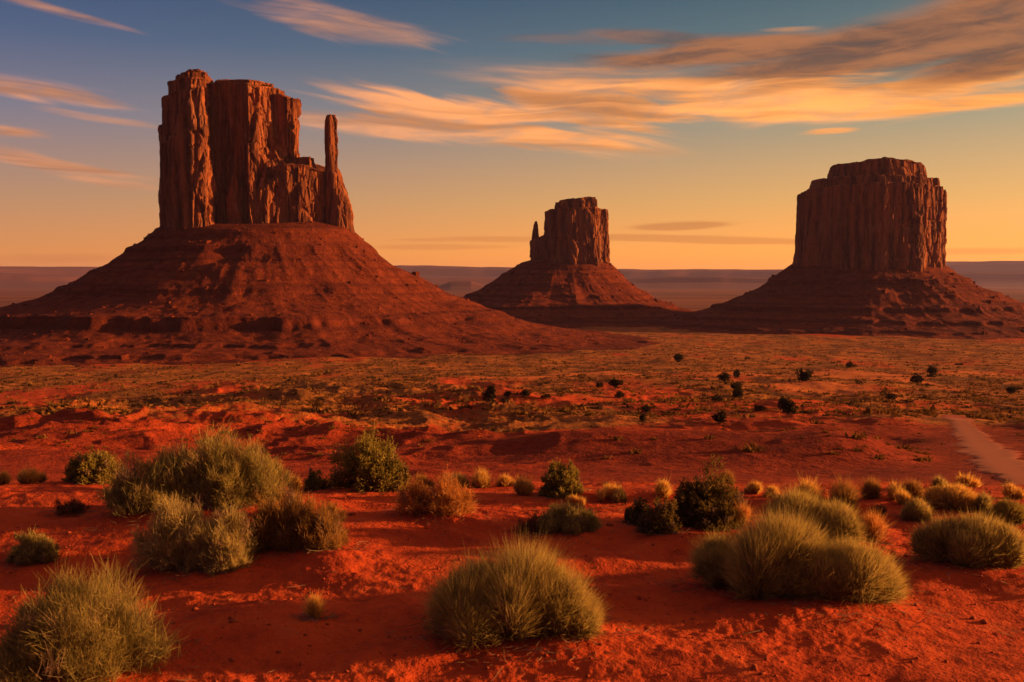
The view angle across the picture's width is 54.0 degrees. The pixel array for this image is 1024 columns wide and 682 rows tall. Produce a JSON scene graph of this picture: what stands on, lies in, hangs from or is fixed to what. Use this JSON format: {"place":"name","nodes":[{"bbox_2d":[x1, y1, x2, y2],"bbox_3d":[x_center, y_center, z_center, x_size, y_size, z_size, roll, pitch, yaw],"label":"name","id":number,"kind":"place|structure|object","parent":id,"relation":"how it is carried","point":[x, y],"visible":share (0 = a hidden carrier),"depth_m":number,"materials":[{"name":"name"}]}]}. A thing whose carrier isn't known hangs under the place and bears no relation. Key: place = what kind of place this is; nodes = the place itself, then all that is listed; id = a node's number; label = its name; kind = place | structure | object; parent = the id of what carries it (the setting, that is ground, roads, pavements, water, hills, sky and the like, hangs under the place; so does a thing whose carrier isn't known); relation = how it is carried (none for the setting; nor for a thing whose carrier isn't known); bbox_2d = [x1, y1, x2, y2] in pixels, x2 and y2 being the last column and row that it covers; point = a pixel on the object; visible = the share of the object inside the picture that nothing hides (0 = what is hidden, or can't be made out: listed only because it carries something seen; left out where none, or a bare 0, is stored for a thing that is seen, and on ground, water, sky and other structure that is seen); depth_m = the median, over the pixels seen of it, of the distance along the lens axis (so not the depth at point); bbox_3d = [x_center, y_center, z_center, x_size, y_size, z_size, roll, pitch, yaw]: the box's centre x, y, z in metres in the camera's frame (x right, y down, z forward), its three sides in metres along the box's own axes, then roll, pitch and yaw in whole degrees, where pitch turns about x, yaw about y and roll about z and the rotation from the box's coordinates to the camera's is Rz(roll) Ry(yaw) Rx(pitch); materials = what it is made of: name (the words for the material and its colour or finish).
{"place":"outdoors","nodes":[
{"label":"outdoors","id":0,"kind":"place"},
{"bbox_2d":[0,272,81,287],"bbox_3d":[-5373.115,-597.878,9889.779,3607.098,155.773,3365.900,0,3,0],"label":"distant hills","id":1,"kind":"structure","parent":0,"point":[12,280],"depth_m":9807.11,"materials":[{"name":"brown stone"}]},
{"bbox_2d":[0,287,1023,681],"bbox_3d":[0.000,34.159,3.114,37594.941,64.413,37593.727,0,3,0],"label":"ground","id":2,"kind":"structure","parent":0,"point":[682,449],"depth_m":10.09,"materials":[{"name":"red soil"}]},
{"bbox_2d":[0,470,12,484],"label":"rim grass tuft","id":3,"kind":"object","parent":2,"relation":"on","point":[4,478],"visible":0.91,"depth_m":11.49,"materials":[{"name":"plant"}]},
{"bbox_2d":[15,465,49,483],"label":"rim grass tuft","id":4,"kind":"object","parent":2,"relation":"on","point":[32,476],"visible":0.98,"depth_m":11.49,"materials":[{"name":"green plant"}]},
{"bbox_2d":[5,527,62,565],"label":"sagebrush shrub","id":5,"kind":"object","parent":2,"relation":"on","point":[32,548],"visible":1,"depth_m":8.28,"materials":[{"name":"green plant"}]},
{"bbox_2d":[50,498,91,514],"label":"dead shrub","id":6,"kind":"object","parent":2,"relation":"on","point":[74,506],"visible":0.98,"depth_m":9.67,"materials":[{"name":"brown plant"}]},
{"bbox_2d":[61,447,125,484],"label":"leafy shrub","id":7,"kind":"object","parent":2,"relation":"on","point":[93,467],"visible":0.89,"depth_m":11.54,"materials":[{"name":"green plant"}]},
{"bbox_2d":[0,548,199,681],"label":"grassy shrub","id":8,"kind":"object","parent":2,"relation":"on","point":[66,628],"visible":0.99,"depth_m":5.66,"materials":[{"name":"green plant"}]},
{"bbox_2d":[123,487,265,576],"bbox_3d":[-2.574,1.516,8.109,1.164,0.776,0.765,0,3,0],"label":"sagebrush shrub","id":9,"kind":"object","parent":2,"relation":"on","point":[186,538],"visible":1,"depth_m":7.96,"materials":[{"name":"green plant"}]},
{"bbox_2d":[94,421,295,516],"bbox_3d":[-3.040,1.224,9.667,1.855,1.009,1.112,0,3,0],"label":"sagebrush shrub","id":10,"kind":"object","parent":2,"relation":"on","point":[212,476],"visible":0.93,"depth_m":9.54,"materials":[{"name":"green plant"}]},
{"bbox_2d":[286,472,303,489],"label":"rim grass tuft","id":11,"kind":"object","parent":2,"relation":"on","point":[296,484],"visible":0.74,"depth_m":11.47,"materials":[{"name":"plant"}]},
{"bbox_2d":[245,481,350,552],"bbox_3d":[-1.814,1.467,8.331,1.007,0.653,0.689,0,3,0],"label":"sagebrush shrub","id":12,"kind":"object","parent":2,"relation":"on","point":[290,523],"visible":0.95,"depth_m":8.22,"materials":[{"name":"green plant"}]},
{"bbox_2d":[301,592,328,617],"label":"grass tuft","id":13,"kind":"object","parent":2,"relation":"on","point":[314,608],"visible":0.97,"depth_m":6.48,"materials":[{"name":"plant"}]},
{"bbox_2d":[301,464,331,490],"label":"leafy shrub","id":14,"kind":"object","parent":2,"relation":"on","point":[313,481],"visible":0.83,"depth_m":11.30,"materials":[{"name":"green plant"}]},
{"bbox_2d":[0,69,659,366],"bbox_3d":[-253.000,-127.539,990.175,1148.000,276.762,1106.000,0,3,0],"label":"sandstone butte","id":15,"kind":"object","parent":2,"relation":"on","point":[254,246],"visible":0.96,"depth_m":886.78,"materials":[{"name":"red stone"}]},
{"bbox_2d":[324,422,413,492],"bbox_3d":[-1.620,1.308,11.171,0.967,0.822,0.938,-1,4,-20],"label":"leafy shrub","id":16,"kind":"object","parent":2,"relation":"on","point":[376,466],"visible":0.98,"depth_m":10.99,"materials":[{"name":"green plant"}]},
{"bbox_2d":[412,473,434,488],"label":"rim grass tuft","id":17,"kind":"object","parent":2,"relation":"on","point":[427,481],"visible":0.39,"depth_m":11.50,"materials":[{"name":"brown plant"}]},
{"bbox_2d":[389,465,482,518],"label":"dry shrub","id":18,"kind":"object","parent":2,"relation":"on","point":[449,497],"visible":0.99,"depth_m":9.41,"materials":[{"name":"brown plant"}]},
{"bbox_2d":[451,473,469,487],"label":"rim grass tuft","id":19,"kind":"object","parent":2,"relation":"on","point":[462,479],"visible":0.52,"depth_m":11.50,"materials":[{"name":"brown plant"}]},
{"bbox_2d":[438,281,484,290],"bbox_3d":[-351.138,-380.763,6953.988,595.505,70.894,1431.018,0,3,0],"label":"distant mesa","id":20,"kind":"structure","parent":2,"relation":"on","point":[462,286],"depth_m":6817.01,"materials":[{"name":"brown stone"}]},
{"bbox_2d":[470,467,494,487],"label":"rim grass tuft","id":21,"kind":"object","parent":2,"relation":"on","point":[480,480],"visible":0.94,"depth_m":11.45,"materials":[{"name":"yellow plant"}]},
{"bbox_2d":[482,384,495,401],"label":"juniper tree","id":22,"kind":"object","parent":2,"relation":"on","point":[489,394],"visible":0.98,"depth_m":282.80,"materials":[{"name":"green plant"}]},
{"bbox_2d":[493,473,514,486],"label":"rim grass tuft","id":23,"kind":"object","parent":2,"relation":"on","point":[504,481],"visible":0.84,"depth_m":11.50,"materials":[{"name":"yellow plant"}]},
{"bbox_2d":[503,391,511,395],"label":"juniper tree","id":24,"kind":"object","parent":2,"relation":"on","point":[507,393],"visible":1,"depth_m":299.57,"materials":[{"name":"green plant"}]},
{"bbox_2d":[0,486,1020,681],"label":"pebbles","id":25,"kind":"object","parent":2,"relation":"on","point":[233,619],"visible":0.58,"depth_m":6.46,"materials":[{"name":"red stone"}]},
{"bbox_2d":[0,334,1023,422],"bbox_3d":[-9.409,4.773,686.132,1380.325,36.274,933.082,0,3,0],"label":"sagebrush scrub","id":26,"kind":"object","parent":2,"relation":"on","point":[581,376],"visible":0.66,"depth_m":380.88,"materials":[{"name":"green plant"}]},
{"bbox_2d":[0,400,1023,464],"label":"slope scrub","id":27,"kind":"object","parent":2,"relation":"on","point":[751,448],"visible":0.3,"depth_m":110.65,"materials":[{"name":"green plant"}]},
{"bbox_2d":[0,479,1023,681],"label":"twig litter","id":28,"kind":"object","parent":2,"relation":"on","point":[332,616],"visible":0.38,"depth_m":7.33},
{"bbox_2d":[412,518,617,652],"bbox_3d":[-0.014,1.648,6.281,1.337,1.225,1.013,0,3,0],"label":"grassy shrub","id":29,"kind":"object","parent":2,"relation":"on","point":[508,598],"visible":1,"depth_m":6.06,"materials":[{"name":"green plant"}]},
{"bbox_2d":[510,474,537,494],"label":"rim grass tuft","id":30,"kind":"object","parent":2,"relation":"on","point":[521,486],"visible":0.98,"depth_m":10.64,"materials":[{"name":"plant"}]},
{"bbox_2d":[521,389,532,397],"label":"juniper tree","id":31,"kind":"object","parent":2,"relation":"on","point":[525,392],"visible":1,"depth_m":299.99,"materials":[{"name":"green plant"}]},
{"bbox_2d":[514,512,541,534],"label":"shrub","id":32,"kind":"object","parent":2,"relation":"on","point":[530,526],"visible":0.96,"depth_m":8.92,"materials":[{"name":"brown plant"}]},
{"bbox_2d":[539,391,551,399],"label":"juniper tree","id":33,"kind":"object","parent":2,"relation":"on","point":[545,396],"visible":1,"depth_m":300.32,"materials":[{"name":"green plant"}]},
{"bbox_2d":[537,458,585,498],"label":"leafy shrub","id":34,"kind":"object","parent":2,"relation":"on","point":[562,481],"visible":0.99,"depth_m":10.46,"materials":[{"name":"green plant"}]},
{"bbox_2d":[535,499,606,534],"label":"sagebrush shrub","id":35,"kind":"object","parent":2,"relation":"on","point":[575,518],"visible":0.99,"depth_m":8.85,"materials":[{"name":"green plant"}]},
{"bbox_2d":[564,493,586,504],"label":"rim grass tuft","id":36,"kind":"object","parent":2,"relation":"on","point":[574,499],"visible":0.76,"depth_m":10.18,"materials":[{"name":"plant"}]},
{"bbox_2d":[462,196,691,327],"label":"sandstone butte","id":37,"kind":"object","parent":2,"relation":"on","point":[568,275],"visible":0.8,"depth_m":1524.48,"materials":[{"name":"red stone"}]},
{"bbox_2d":[596,382,602,386],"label":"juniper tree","id":38,"kind":"object","parent":2,"relation":"on","point":[599,384],"visible":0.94,"depth_m":392.88,"materials":[{"name":"green plant"}]},
{"bbox_2d":[593,481,624,501],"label":"rim grass tuft","id":39,"kind":"object","parent":2,"relation":"on","point":[606,492],"visible":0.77,"depth_m":10.39,"materials":[{"name":"plant"}]},
{"bbox_2d":[607,378,623,388],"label":"juniper tree","id":40,"kind":"object","parent":2,"relation":"on","point":[614,382],"visible":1,"depth_m":344.64,"materials":[{"name":"green plant"}]},
{"bbox_2d":[611,488,627,502],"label":"rim grass tuft","id":41,"kind":"object","parent":2,"relation":"on","point":[617,497],"visible":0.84,"depth_m":10.32,"materials":[{"name":"plant"}]},
{"bbox_2d":[615,390,624,397],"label":"juniper tree","id":42,"kind":"object","parent":2,"relation":"on","point":[618,394],"visible":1,"depth_m":322.39,"materials":[{"name":"green plant"}]},
{"bbox_2d":[639,414,646,420],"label":"juniper tree","id":43,"kind":"object","parent":2,"relation":"on","point":[642,417],"visible":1,"depth_m":200.26,"materials":[{"name":"green plant"}]},
{"bbox_2d":[640,404,650,412],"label":"juniper tree","id":44,"kind":"object","parent":2,"relation":"on","point":[645,408],"visible":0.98,"depth_m":249.71,"materials":[{"name":"green plant"}]},
{"bbox_2d":[620,496,681,535],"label":"leafy shrub","id":45,"kind":"object","parent":2,"relation":"on","point":[646,519],"visible":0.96,"depth_m":8.81,"materials":[{"name":"green plant"}]},
{"bbox_2d":[651,477,674,496],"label":"rim grass tuft","id":46,"kind":"object","parent":2,"relation":"on","point":[662,488],"visible":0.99,"depth_m":10.40,"materials":[{"name":"yellow plant"}]},
{"bbox_2d":[673,353,683,361],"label":"juniper tree","id":47,"kind":"object","parent":2,"relation":"on","point":[677,357],"visible":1,"depth_m":619.78,"materials":[{"name":"green plant"}]},
{"bbox_2d":[662,455,751,531],"bbox_3d":[1.759,1.385,9.186,0.815,0.711,0.728,2,4,29],"label":"leafy shrub","id":48,"kind":"object","parent":2,"relation":"on","point":[700,504],"visible":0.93,"depth_m":9.07,"materials":[{"name":"green plant"}]},
{"bbox_2d":[707,393,722,401],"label":"juniper tree","id":49,"kind":"object","parent":2,"relation":"on","point":[714,398],"visible":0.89,"depth_m":296.99,"materials":[{"name":"green plant"}]},
{"bbox_2d":[711,410,726,424],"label":"juniper tree","id":50,"kind":"object","parent":2,"relation":"on","point":[718,418],"visible":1,"depth_m":186.26,"materials":[{"name":"green plant"}]},
{"bbox_2d":[717,371,730,381],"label":"juniper tree","id":51,"kind":"object","parent":2,"relation":"on","point":[724,376],"visible":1,"depth_m":424.43,"materials":[{"name":"green plant"}]},
{"bbox_2d":[721,469,734,484],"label":"rim grass tuft","id":52,"kind":"object","parent":2,"relation":"on","point":[728,474],"visible":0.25,"depth_m":11.49,"materials":[{"name":"plant"}]},
{"bbox_2d":[733,370,739,377],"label":"juniper tree","id":53,"kind":"object","parent":2,"relation":"on","point":[736,373],"visible":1,"depth_m":459.45,"materials":[{"name":"green plant"}]},
{"bbox_2d":[731,381,743,397],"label":"juniper tree","id":54,"kind":"object","parent":2,"relation":"on","point":[738,391],"visible":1,"depth_m":348.25,"materials":[{"name":"green plant"}]},
{"bbox_2d":[730,499,753,523],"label":"grass tuft","id":55,"kind":"object","parent":2,"relation":"on","point":[745,511],"visible":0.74,"depth_m":9.04,"materials":[{"name":"plant"}]},
{"bbox_2d":[743,478,764,493],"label":"rim grass tuft","id":56,"kind":"object","parent":2,"relation":"on","point":[755,487],"visible":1,"depth_m":10.58,"materials":[{"name":"yellow plant"}]},
{"bbox_2d":[752,404,764,410],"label":"juniper tree","id":57,"kind":"object","parent":2,"relation":"on","point":[758,407],"visible":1,"depth_m":235.08,"materials":[{"name":"green plant"}]},
{"bbox_2d":[762,483,781,496],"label":"rim grass tuft","id":58,"kind":"object","parent":2,"relation":"on","point":[766,494],"visible":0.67,"depth_m":10.39,"materials":[{"name":"plant"}]},
{"bbox_2d":[778,396,798,412],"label":"juniper tree","id":59,"kind":"object","parent":2,"relation":"on","point":[786,405],"visible":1,"depth_m":235.12,"materials":[{"name":"green plant"}]},
{"bbox_2d":[679,497,914,613],"bbox_3d":[1.990,1.588,6.996,1.675,1.134,1.074,0,3,0],"label":"grassy shrub","id":60,"kind":"object","parent":2,"relation":"on","point":[766,558],"visible":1,"depth_m":6.80,"materials":[{"name":"green plant"}]},
{"bbox_2d":[795,368,813,380],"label":"juniper tree","id":61,"kind":"object","parent":2,"relation":"on","point":[805,376],"visible":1,"depth_m":433.22,"materials":[{"name":"green plant"}]},
{"bbox_2d":[784,472,827,504],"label":"rim grass tuft","id":62,"kind":"object","parent":2,"relation":"on","point":[810,485],"visible":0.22,"depth_m":10.09,"materials":[{"name":"yellow plant"}]},
{"bbox_2d":[753,481,873,545],"bbox_3d":[2.548,1.545,8.500,1.054,0.792,0.774,1,4,22],"label":"grassy shrub","id":63,"kind":"object","parent":2,"relation":"on","point":[840,515],"visible":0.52,"depth_m":8.37,"materials":[{"name":"green plant"}]},
{"bbox_2d":[645,157,1023,339],"bbox_3d":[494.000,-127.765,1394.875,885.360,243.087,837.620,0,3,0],"label":"sandstone butte","id":64,"kind":"object","parent":2,"relation":"on","point":[869,258],"visible":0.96,"depth_m":1310.63,"materials":[{"name":"red stone"}]},
{"bbox_2d":[824,471,864,508],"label":"rim grass tuft","id":65,"kind":"object","parent":2,"relation":"on","point":[846,492],"visible":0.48,"depth_m":9.93,"materials":[{"name":"plant"}]},
{"bbox_2d":[846,361,856,366],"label":"juniper tree","id":66,"kind":"object","parent":2,"relation":"on","point":[849,364],"visible":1,"depth_m":585.59,"materials":[{"name":"green plant"}]},
{"bbox_2d":[860,473,882,499],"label":"rim grass tuft","id":67,"kind":"object","parent":2,"relation":"on","point":[871,489],"visible":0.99,"depth_m":10.30,"materials":[{"name":"brown plant"}]},
{"bbox_2d":[858,505,895,542],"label":"grass tuft","id":68,"kind":"object","parent":2,"relation":"on","point":[877,528],"visible":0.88,"depth_m":8.38,"materials":[{"name":"plant"}]},
{"bbox_2d":[868,503,887,515],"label":"rim grass tuft","id":69,"kind":"object","parent":2,"relation":"on","point":[882,509],"visible":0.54,"depth_m":9.54,"materials":[{"name":"plant"}]},
{"bbox_2d":[879,391,896,399],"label":"juniper tree","id":70,"kind":"object","parent":2,"relation":"on","point":[892,396],"visible":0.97,"depth_m":339.79,"materials":[{"name":"green plant"}]},
{"bbox_2d":[883,478,906,500],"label":"rim grass tuft","id":71,"kind":"object","parent":2,"relation":"on","point":[891,490],"visible":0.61,"depth_m":10.18,"materials":[{"name":"plant"}]},
{"bbox_2d":[893,488,911,504],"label":"rim grass tuft","id":72,"kind":"object","parent":2,"relation":"on","point":[901,497],"visible":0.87,"depth_m":9.95,"materials":[{"name":"plant"}]},
{"bbox_2d":[898,478,927,498],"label":"rim grass tuft","id":73,"kind":"object","parent":2,"relation":"on","point":[914,487],"visible":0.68,"depth_m":10.26,"materials":[{"name":"brown plant"}]},
{"bbox_2d":[898,495,933,521],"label":"grassy shrub","id":74,"kind":"object","parent":2,"relation":"on","point":[914,509],"visible":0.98,"depth_m":9.29,"materials":[{"name":"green plant"}]},
{"bbox_2d":[910,372,923,383],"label":"juniper tree","id":75,"kind":"object","parent":2,"relation":"on","point":[917,378],"visible":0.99,"depth_m":464.09,"materials":[{"name":"green plant"}]},
{"bbox_2d":[926,366,938,376],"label":"juniper tree","id":76,"kind":"object","parent":2,"relation":"on","point":[931,370],"visible":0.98,"depth_m":512.80,"materials":[{"name":"green plant"}]},
{"bbox_2d":[928,474,952,488],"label":"rim grass tuft","id":77,"kind":"object","parent":2,"relation":"on","point":[939,480],"visible":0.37,"depth_m":10.80,"materials":[{"name":"yellow plant"}]},
{"bbox_2d":[920,481,978,511],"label":"grassy shrub","id":78,"kind":"object","parent":2,"relation":"on","point":[954,497],"visible":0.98,"depth_m":9.66,"materials":[{"name":"yellow plant"}]},
{"bbox_2d":[904,507,1023,569],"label":"grassy shrub","id":79,"kind":"object","parent":2,"relation":"on","point":[978,542],"visible":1,"depth_m":7.63,"materials":[{"name":"green plant"}]},
{"bbox_2d":[952,472,981,486],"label":"rim grass tuft","id":80,"kind":"object","parent":2,"relation":"on","point":[968,480],"visible":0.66,"depth_m":11.48,"materials":[{"name":"yellow plant"}]},
{"bbox_2d":[972,489,993,512],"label":"rim grass tuft","id":81,"kind":"object","parent":2,"relation":"on","point":[982,500],"visible":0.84,"depth_m":9.52,"materials":[{"name":"plant"}]},
{"bbox_2d":[981,495,1023,524],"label":"grassy shrub","id":82,"kind":"object","parent":2,"relation":"on","point":[1012,510],"visible":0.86,"depth_m":9.15,"materials":[{"name":"green plant"}]},
{"bbox_2d":[999,480,1023,498],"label":"rim grass tuft","id":83,"kind":"object","parent":2,"relation":"on","point":[1012,491],"visible":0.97,"depth_m":10.33,"materials":[{"name":"yellow plant"}]},
{"bbox_2d":[1006,385,1018,392],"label":"juniper tree","id":84,"kind":"object","parent":2,"relation":"on","point":[1011,389],"visible":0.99,"depth_m":403.05,"materials":[{"name":"green plant"}]},
{"bbox_2d":[0,265,1023,286],"bbox_3d":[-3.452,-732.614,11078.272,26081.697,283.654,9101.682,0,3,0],"label":"distant hills","id":85,"kind":"structure","parent":0,"point":[998,279],"depth_m":13006.89,"materials":[{"name":"stone"}]},
{"bbox_2d":[0,0,1023,269],"label":"sky","id":86,"kind":"structure","parent":0,"point":[699,127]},
{"bbox_2d":[423,276,768,288],"bbox_3d":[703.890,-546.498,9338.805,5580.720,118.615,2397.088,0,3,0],"label":"distant hills","id":87,"kind":"structure","parent":0,"point":[699,282],"depth_m":9217.05,"materials":[{"name":"stone"}]},
{"bbox_2d":[941,415,1023,484],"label":"dirt road","id":88,"kind":"structure","parent":0,"point":[991,456],"depth_m":87.80,"materials":[{"name":"brown soil"}]},
{"bbox_2d":[946,261,1023,271],"bbox_3d":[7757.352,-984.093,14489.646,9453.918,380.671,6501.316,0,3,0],"label":"distant hills","id":89,"kind":"structure","parent":0,"point":[986,266],"depth_m":15260.64,"materials":[{"name":"stone"}]}
]}

